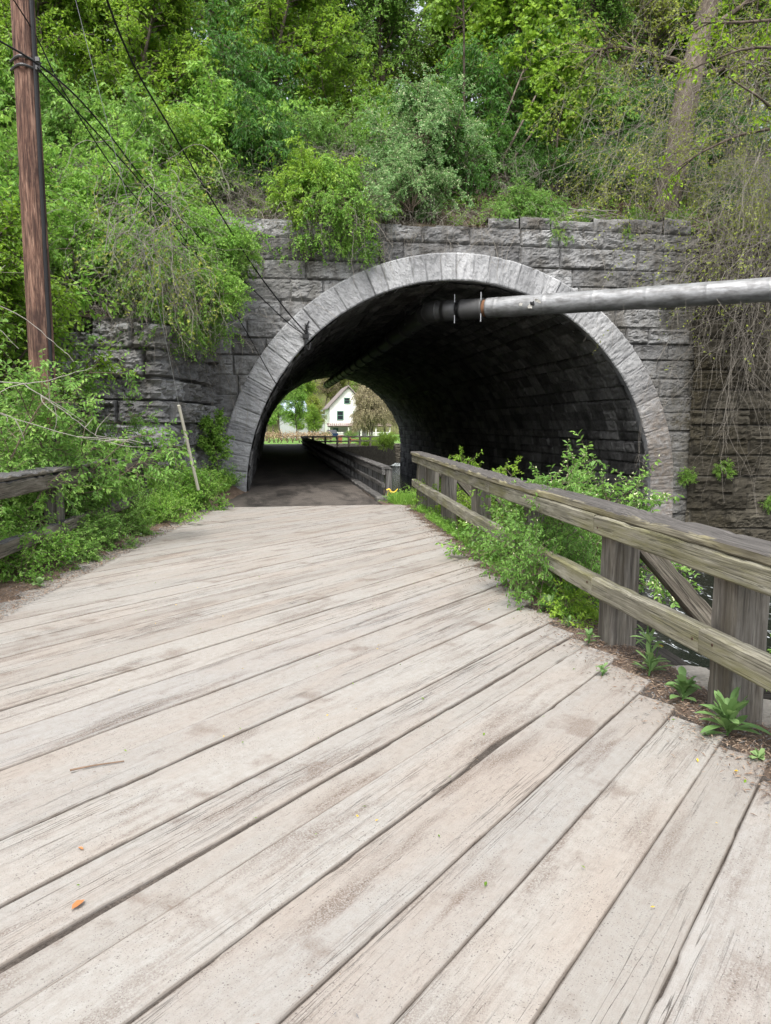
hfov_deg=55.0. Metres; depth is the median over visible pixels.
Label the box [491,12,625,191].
sapling
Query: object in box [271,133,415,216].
dead brush
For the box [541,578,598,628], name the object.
shrub
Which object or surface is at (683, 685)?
weed
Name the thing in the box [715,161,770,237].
shrub
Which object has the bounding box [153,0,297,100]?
shrub
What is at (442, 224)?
dry vine
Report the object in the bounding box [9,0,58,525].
utility pole
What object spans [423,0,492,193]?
sapling
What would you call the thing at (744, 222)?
shrub
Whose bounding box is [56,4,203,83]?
tree
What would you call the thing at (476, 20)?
tree
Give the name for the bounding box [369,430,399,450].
shrub
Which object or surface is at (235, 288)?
shrub
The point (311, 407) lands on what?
tree
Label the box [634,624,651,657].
weed
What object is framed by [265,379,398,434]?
hill
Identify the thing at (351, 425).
tree
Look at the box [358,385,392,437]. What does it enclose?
tree
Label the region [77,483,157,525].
shrub
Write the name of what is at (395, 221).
shrub
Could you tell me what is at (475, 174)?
shrub
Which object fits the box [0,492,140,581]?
ground cover
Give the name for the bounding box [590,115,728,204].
shrub
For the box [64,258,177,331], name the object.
bank
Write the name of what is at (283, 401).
tree
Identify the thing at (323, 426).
shed
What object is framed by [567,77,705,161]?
shrub
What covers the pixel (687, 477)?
fern tuft
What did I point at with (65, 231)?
shrub
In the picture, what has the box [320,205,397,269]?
shrub
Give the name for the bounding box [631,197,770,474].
dry vine
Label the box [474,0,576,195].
sapling
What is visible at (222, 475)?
ground cover
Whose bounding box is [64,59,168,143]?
shrub
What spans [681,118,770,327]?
dry vine
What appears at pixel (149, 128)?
shrub
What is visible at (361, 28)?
tree
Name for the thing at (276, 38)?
tree
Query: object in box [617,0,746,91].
tree
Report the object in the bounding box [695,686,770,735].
rosette weed
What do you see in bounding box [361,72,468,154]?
shrub
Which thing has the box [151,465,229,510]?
shrub
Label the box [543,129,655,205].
shrub
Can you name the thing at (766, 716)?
stone slab
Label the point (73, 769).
twig
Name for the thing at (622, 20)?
tree
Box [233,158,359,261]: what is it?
dead brush
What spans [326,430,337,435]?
parked car
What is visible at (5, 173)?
shrub
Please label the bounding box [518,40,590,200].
maple tree
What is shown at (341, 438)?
garden bench
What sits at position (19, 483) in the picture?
timber fence
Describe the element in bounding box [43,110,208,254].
shrub
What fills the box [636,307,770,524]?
dry vine
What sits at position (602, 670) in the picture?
weed
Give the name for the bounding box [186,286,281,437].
dry vine
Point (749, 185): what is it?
dry vine
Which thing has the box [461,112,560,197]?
shrub
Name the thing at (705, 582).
creek
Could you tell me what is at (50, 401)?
bare branch
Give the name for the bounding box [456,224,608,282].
dry vine
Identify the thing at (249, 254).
shrub
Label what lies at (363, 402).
tree
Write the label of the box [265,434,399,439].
ground
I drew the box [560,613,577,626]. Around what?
weed
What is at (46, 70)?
cable
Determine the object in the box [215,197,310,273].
dry vine
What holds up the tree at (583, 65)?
on the hillside
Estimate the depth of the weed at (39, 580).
7.25 m
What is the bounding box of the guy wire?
[75,0,184,439]
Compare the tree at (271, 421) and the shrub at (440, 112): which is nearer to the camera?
the shrub at (440, 112)
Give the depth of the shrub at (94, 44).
21.74 m
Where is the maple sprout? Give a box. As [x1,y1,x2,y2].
[196,407,234,476]
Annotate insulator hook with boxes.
[303,321,310,350]
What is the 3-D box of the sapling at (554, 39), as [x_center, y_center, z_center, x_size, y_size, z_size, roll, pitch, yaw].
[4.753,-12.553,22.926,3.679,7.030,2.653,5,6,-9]
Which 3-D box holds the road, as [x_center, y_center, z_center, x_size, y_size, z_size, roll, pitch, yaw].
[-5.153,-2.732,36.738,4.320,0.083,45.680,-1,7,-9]
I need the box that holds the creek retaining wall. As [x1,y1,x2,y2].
[328,443,400,462]
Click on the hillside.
(439, 218)
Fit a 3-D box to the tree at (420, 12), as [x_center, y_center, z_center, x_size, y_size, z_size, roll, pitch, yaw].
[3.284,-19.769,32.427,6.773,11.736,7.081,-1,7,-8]
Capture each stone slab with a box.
[671,665,709,689]
[762,699,770,727]
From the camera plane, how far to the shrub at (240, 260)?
15.47 m
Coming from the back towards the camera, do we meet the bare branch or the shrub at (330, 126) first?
the shrub at (330, 126)
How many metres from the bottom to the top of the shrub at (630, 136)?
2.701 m
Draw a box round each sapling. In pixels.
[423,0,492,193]
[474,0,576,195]
[483,0,602,194]
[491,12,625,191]
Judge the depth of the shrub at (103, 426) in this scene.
12.28 m
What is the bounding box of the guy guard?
[177,405,199,489]
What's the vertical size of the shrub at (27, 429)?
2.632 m
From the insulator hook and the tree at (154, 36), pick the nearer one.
the insulator hook
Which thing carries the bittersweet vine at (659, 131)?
on the stone arch bridge
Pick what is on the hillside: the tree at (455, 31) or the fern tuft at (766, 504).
the tree at (455, 31)
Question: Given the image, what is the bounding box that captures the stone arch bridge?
[0,217,770,564]
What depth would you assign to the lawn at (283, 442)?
77.00 m
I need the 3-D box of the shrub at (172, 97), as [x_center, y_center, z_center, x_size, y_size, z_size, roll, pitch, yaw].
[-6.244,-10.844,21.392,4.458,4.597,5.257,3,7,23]
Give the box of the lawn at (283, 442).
[264,440,399,443]
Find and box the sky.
[12,0,770,139]
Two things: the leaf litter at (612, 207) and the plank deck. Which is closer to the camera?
the plank deck
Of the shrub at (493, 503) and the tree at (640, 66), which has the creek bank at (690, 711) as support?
the shrub at (493, 503)
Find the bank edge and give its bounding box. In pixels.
[331,445,394,465]
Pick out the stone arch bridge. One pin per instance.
(534, 391)
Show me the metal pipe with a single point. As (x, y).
(740, 291)
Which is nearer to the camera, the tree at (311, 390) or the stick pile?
the stick pile
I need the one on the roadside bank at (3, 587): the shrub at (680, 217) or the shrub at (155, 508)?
the shrub at (155, 508)
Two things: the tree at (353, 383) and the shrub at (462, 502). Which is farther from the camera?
the tree at (353, 383)
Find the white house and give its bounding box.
[322,385,390,435]
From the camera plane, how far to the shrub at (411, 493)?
15.81 m
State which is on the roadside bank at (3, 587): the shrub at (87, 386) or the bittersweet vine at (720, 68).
the shrub at (87, 386)
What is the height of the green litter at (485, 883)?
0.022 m
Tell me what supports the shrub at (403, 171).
on the hillside
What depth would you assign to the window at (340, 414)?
119.22 m
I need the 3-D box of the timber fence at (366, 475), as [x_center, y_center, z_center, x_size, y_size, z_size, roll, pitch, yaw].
[-3.238,-2.917,36.542,0.392,0.996,41.412,-1,7,-9]
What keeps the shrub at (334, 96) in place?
on the hillside
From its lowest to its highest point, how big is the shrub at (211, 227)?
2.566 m
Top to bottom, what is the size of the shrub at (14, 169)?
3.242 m
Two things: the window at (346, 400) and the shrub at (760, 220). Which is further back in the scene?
the window at (346, 400)
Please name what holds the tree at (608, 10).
on the hillside
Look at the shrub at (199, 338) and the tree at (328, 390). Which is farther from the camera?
the tree at (328, 390)
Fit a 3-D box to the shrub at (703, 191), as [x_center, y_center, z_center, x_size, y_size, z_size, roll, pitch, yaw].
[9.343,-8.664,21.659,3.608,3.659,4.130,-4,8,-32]
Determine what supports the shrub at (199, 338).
on the stone arch bridge
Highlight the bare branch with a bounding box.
[0,267,144,446]
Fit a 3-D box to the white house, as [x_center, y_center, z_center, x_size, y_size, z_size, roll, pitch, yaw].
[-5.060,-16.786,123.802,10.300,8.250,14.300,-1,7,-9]
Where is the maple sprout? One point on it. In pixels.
(211, 444)
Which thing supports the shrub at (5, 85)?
on the hillside
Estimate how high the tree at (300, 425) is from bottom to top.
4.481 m
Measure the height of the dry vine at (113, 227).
3.490 m
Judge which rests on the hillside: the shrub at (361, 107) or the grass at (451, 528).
the shrub at (361, 107)
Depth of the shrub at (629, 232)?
18.83 m
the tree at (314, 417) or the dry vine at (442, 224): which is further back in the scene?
the tree at (314, 417)
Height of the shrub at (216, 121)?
4.563 m
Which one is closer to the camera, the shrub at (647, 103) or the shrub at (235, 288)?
the shrub at (235, 288)
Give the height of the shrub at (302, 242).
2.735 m
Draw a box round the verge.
[203,486,248,506]
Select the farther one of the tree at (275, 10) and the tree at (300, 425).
the tree at (300, 425)
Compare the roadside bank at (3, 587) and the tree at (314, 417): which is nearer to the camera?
the roadside bank at (3, 587)
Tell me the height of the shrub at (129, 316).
3.443 m
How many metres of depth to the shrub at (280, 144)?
18.42 m
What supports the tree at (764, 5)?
on the hillside
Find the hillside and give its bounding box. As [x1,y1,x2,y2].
[2,167,761,352]
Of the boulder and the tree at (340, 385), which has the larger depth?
the tree at (340, 385)
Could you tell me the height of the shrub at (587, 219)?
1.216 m
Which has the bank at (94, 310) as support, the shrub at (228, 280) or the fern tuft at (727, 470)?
the shrub at (228, 280)
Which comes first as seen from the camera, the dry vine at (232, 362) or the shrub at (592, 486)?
the shrub at (592, 486)
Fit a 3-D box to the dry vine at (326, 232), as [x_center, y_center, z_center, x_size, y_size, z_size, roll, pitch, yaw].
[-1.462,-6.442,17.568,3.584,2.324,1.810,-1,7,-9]
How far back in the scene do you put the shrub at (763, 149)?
22.90 m
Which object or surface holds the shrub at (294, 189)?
on the hillside
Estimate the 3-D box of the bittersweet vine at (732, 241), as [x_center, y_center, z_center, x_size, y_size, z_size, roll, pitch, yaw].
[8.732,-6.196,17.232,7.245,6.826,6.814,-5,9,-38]
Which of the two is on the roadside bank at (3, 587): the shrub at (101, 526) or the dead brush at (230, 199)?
the shrub at (101, 526)
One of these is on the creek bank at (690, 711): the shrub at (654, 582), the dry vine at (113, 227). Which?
the shrub at (654, 582)
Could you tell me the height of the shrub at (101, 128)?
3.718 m
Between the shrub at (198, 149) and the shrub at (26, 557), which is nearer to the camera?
the shrub at (26, 557)
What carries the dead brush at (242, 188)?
on the hillside
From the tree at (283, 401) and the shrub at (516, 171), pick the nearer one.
the shrub at (516, 171)
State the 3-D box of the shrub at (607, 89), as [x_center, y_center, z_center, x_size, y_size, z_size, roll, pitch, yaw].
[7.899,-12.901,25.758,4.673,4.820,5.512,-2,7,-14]
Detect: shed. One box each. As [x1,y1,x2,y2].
[279,400,307,437]
[311,410,325,433]
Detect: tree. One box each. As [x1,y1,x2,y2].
[0,0,112,113]
[2,2,119,54]
[40,0,181,76]
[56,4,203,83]
[76,0,222,109]
[147,0,288,74]
[196,0,351,98]
[215,0,363,98]
[259,0,395,91]
[266,409,284,440]
[273,395,297,439]
[280,384,311,440]
[285,381,323,403]
[289,412,306,438]
[291,0,433,92]
[302,408,322,435]
[303,402,322,439]
[304,395,327,438]
[305,380,320,403]
[315,378,344,413]
[318,378,352,396]
[321,0,452,99]
[347,385,393,435]
[348,0,428,90]
[348,410,371,435]
[350,381,361,394]
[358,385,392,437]
[371,409,397,432]
[389,0,486,112]
[393,0,484,105]
[433,0,566,148]
[458,0,567,67]
[462,0,562,93]
[475,0,631,101]
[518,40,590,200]
[530,0,666,121]
[544,0,770,235]
[550,0,647,58]
[593,0,694,83]
[594,0,740,87]
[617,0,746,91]
[649,2,770,95]
[669,0,770,112]
[733,2,770,113]
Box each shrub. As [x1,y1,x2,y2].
[0,25,74,158]
[0,53,123,172]
[0,88,63,185]
[0,111,131,432]
[0,122,118,260]
[0,147,81,310]
[0,178,162,320]
[0,185,138,425]
[0,299,195,540]
[0,325,148,517]
[0,349,109,572]
[0,493,86,583]
[2,65,109,143]
[2,235,174,372]
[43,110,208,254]
[45,61,258,203]
[48,210,235,340]
[49,237,230,400]
[54,517,114,563]
[62,91,206,195]
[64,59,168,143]
[64,488,140,554]
[65,384,163,501]
[74,43,156,92]
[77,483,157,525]
[86,46,239,141]
[89,165,244,235]
[95,39,323,205]
[97,272,211,365]
[114,500,163,536]
[117,179,276,305]
[123,483,207,524]
[133,102,246,215]
[135,18,327,147]
[147,236,256,329]
[147,441,233,511]
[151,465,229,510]
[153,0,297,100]
[156,250,250,363]
[171,227,251,298]
[180,255,253,328]
[196,222,264,290]
[203,75,340,213]
[227,125,376,232]
[258,150,407,239]
[261,83,342,135]
[263,25,395,141]
[271,102,377,176]
[271,165,383,273]
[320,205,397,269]
[321,80,418,176]
[344,186,454,304]
[344,429,358,437]
[345,73,506,187]
[350,138,476,223]
[355,62,501,195]
[355,435,382,449]
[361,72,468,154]
[364,82,493,206]
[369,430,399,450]
[379,485,416,504]
[411,446,501,526]
[431,18,588,175]
[435,430,701,607]
[449,194,498,252]
[456,456,522,540]
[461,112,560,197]
[461,457,644,609]
[465,496,505,537]
[476,19,624,153]
[478,141,606,207]
[481,466,601,619]
[482,173,574,229]
[499,140,600,198]
[510,93,621,166]
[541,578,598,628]
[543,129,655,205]
[544,210,574,246]
[557,453,657,578]
[564,200,608,221]
[566,139,661,201]
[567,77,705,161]
[568,68,615,147]
[571,55,701,148]
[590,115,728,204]
[604,119,714,174]
[609,68,717,142]
[619,214,634,244]
[623,204,653,219]
[626,40,770,166]
[662,205,694,235]
[682,143,770,236]
[685,173,767,240]
[686,161,767,204]
[688,84,770,182]
[704,181,770,268]
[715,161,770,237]
[734,186,770,240]
[745,127,770,181]
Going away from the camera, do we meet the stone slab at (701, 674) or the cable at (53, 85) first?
the stone slab at (701, 674)
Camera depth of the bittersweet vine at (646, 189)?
19.02 m
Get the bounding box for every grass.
[138,474,234,527]
[383,491,419,506]
[411,504,596,622]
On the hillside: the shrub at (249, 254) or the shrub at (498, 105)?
the shrub at (498, 105)
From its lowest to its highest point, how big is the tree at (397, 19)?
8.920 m
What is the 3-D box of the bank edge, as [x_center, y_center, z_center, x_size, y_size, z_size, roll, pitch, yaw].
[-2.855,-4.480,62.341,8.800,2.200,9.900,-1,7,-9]
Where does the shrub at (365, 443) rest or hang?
on the bank edge
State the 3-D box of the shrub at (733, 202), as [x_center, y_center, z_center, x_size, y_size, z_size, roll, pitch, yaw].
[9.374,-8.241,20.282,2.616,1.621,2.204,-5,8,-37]
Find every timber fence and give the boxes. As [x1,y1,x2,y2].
[0,452,158,558]
[300,436,391,498]
[304,436,389,446]
[410,451,770,728]
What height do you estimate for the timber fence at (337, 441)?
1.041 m
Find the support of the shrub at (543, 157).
on the hillside
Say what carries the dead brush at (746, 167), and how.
on the hillside
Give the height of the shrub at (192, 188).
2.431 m
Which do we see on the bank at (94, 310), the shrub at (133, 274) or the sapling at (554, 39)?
the shrub at (133, 274)
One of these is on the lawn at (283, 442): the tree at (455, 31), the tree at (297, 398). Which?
the tree at (297, 398)
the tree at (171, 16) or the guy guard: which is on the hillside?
the tree at (171, 16)
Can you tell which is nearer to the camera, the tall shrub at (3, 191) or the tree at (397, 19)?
the tall shrub at (3, 191)
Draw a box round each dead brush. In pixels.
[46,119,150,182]
[175,153,286,252]
[197,149,295,217]
[222,113,332,201]
[223,136,304,254]
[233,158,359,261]
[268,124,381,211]
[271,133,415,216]
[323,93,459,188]
[374,133,518,198]
[555,134,627,199]
[683,132,770,239]
[683,141,770,240]
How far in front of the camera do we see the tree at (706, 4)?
20.44 m
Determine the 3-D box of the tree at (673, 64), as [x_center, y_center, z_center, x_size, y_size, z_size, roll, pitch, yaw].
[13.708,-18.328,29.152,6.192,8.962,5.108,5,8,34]
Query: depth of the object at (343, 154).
19.65 m
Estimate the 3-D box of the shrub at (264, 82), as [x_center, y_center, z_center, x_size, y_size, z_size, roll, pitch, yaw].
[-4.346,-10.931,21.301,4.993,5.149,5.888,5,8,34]
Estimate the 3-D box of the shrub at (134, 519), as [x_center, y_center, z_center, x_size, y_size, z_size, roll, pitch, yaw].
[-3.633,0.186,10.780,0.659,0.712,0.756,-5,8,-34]
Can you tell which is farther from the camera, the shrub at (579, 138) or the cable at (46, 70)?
the shrub at (579, 138)
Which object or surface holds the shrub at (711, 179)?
on the hillside
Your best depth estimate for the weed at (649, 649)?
4.73 m
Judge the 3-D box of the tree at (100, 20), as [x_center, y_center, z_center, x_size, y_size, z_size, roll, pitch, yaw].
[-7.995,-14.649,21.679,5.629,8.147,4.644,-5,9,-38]
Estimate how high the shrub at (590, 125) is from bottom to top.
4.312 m
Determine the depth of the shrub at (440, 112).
18.72 m
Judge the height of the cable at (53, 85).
3.569 m
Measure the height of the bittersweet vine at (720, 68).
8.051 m
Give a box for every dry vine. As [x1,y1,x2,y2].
[3,78,336,317]
[50,140,270,371]
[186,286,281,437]
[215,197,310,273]
[249,188,397,291]
[377,198,509,266]
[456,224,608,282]
[508,202,687,255]
[631,34,770,384]
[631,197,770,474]
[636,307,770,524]
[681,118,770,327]
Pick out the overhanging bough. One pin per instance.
(730, 18)
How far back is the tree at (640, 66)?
30.47 m
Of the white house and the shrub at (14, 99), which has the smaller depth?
the shrub at (14, 99)
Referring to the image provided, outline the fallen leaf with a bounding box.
[72,899,84,908]
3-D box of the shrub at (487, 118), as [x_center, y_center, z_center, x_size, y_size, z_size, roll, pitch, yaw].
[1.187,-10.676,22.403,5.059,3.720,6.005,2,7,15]
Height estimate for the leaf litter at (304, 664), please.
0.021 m
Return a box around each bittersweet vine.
[500,0,770,249]
[563,89,766,239]
[576,0,770,195]
[586,77,770,374]
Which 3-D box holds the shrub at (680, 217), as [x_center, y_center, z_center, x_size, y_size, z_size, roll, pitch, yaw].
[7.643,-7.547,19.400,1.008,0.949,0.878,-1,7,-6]
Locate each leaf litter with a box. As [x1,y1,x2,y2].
[0,509,213,621]
[64,512,763,1023]
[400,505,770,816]
[446,181,766,228]
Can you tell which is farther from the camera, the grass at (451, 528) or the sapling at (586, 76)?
the sapling at (586, 76)
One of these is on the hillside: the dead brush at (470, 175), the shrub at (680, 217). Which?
the dead brush at (470, 175)
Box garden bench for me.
[337,435,358,442]
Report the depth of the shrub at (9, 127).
15.10 m
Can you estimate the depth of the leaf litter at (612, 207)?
20.34 m
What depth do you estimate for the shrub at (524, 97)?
24.19 m
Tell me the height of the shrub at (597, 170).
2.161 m
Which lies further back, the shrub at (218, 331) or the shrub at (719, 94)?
the shrub at (719, 94)
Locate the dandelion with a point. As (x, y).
(653, 660)
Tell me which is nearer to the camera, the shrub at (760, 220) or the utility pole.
the utility pole
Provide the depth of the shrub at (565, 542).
6.45 m
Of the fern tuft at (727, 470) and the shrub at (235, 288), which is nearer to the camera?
the shrub at (235, 288)
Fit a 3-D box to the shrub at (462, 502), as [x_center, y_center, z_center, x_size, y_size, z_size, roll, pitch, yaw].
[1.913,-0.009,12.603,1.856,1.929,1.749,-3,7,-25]
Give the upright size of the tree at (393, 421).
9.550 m
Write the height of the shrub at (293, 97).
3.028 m
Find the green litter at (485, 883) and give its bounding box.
[64,566,746,906]
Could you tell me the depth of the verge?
17.13 m
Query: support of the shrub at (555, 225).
on the hillside
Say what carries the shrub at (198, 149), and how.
on the hillside
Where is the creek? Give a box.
[384,466,770,699]
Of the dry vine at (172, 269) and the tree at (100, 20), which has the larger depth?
the tree at (100, 20)
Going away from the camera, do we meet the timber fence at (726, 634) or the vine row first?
the timber fence at (726, 634)
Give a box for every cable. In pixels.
[0,40,302,333]
[13,0,188,249]
[37,67,292,389]
[106,0,304,332]
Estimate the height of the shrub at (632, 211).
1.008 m
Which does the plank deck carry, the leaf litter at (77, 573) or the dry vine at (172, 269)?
the leaf litter at (77, 573)
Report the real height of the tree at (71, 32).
10.328 m
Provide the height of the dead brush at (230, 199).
3.672 m
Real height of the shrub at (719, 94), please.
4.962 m
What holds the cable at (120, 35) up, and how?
attached to the insulator hook
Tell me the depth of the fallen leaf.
2.47 m
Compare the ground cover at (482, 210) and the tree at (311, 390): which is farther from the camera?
the tree at (311, 390)
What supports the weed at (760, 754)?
on the plank deck
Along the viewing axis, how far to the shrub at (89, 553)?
8.69 m
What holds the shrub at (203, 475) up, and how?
on the roadside bank at (3, 587)
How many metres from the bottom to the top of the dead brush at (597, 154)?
4.131 m
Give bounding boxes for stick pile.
[554,207,633,221]
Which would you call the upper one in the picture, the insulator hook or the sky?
the sky
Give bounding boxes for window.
[337,411,343,419]
[344,398,349,403]
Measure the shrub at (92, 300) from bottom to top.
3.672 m
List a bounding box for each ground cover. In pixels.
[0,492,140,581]
[120,463,245,512]
[411,501,594,615]
[433,184,746,231]
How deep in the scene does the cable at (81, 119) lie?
10.08 m
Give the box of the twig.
[70,760,123,770]
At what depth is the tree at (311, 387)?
141.36 m
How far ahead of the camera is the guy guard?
12.99 m
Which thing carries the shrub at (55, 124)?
on the hillside
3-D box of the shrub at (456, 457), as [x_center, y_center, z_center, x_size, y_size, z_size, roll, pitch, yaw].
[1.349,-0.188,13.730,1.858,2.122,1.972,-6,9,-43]
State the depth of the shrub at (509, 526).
7.17 m
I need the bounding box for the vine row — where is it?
[265,429,331,442]
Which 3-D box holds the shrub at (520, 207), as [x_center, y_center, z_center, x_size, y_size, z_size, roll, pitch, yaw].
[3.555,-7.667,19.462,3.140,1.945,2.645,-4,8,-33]
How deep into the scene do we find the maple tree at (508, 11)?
24.68 m
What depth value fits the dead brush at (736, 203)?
19.80 m
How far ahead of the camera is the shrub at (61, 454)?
9.34 m
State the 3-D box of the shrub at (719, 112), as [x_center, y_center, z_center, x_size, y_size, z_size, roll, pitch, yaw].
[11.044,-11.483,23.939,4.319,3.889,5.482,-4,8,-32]
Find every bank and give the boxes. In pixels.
[0,498,206,601]
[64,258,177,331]
[364,489,770,777]
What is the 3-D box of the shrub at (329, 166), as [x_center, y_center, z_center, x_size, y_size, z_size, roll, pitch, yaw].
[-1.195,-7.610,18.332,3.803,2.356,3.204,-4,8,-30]
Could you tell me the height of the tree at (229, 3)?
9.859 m
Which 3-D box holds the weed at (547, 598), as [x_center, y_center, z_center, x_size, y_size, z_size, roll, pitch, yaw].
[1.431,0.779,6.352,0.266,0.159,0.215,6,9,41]
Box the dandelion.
[632,645,673,670]
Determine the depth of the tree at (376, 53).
29.96 m
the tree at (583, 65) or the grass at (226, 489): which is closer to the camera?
the grass at (226, 489)
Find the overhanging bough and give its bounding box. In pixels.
[619,0,770,203]
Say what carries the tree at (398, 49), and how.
on the hillside
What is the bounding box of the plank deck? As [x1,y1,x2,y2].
[0,505,770,1023]
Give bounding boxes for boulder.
[375,496,387,501]
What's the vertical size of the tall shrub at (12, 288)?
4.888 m
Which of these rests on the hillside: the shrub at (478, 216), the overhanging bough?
the shrub at (478, 216)
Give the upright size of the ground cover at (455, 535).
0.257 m
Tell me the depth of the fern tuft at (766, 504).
19.74 m
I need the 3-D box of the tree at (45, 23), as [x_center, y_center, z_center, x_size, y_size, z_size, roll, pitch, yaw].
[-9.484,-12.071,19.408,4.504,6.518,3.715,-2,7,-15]
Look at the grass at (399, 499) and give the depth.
15.11 m
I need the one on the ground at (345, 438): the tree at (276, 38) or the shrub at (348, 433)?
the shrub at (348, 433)
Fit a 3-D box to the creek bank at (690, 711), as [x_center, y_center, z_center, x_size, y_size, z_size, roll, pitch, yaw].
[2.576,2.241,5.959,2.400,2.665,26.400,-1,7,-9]
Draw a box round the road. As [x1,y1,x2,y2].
[218,444,381,506]
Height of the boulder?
0.248 m
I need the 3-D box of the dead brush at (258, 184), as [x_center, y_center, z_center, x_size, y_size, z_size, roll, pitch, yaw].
[-2.596,-7.769,19.546,4.488,4.131,4.263,5,8,34]
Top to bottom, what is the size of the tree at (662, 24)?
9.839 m
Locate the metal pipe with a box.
[323,277,770,388]
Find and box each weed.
[31,577,44,586]
[534,594,561,610]
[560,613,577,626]
[577,628,599,643]
[595,662,609,675]
[630,629,670,675]
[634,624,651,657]
[665,666,701,701]
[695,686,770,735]
[750,748,764,759]
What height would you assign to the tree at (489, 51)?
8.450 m
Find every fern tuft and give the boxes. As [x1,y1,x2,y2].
[675,465,697,486]
[712,458,737,480]
[759,494,770,514]
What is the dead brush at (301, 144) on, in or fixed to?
on the hillside
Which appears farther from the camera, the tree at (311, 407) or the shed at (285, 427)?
the shed at (285, 427)
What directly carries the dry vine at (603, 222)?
attached to the stone arch bridge
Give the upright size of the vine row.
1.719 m
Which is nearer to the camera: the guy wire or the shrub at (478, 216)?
the guy wire
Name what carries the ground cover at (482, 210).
on the hillside
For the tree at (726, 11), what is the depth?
25.33 m

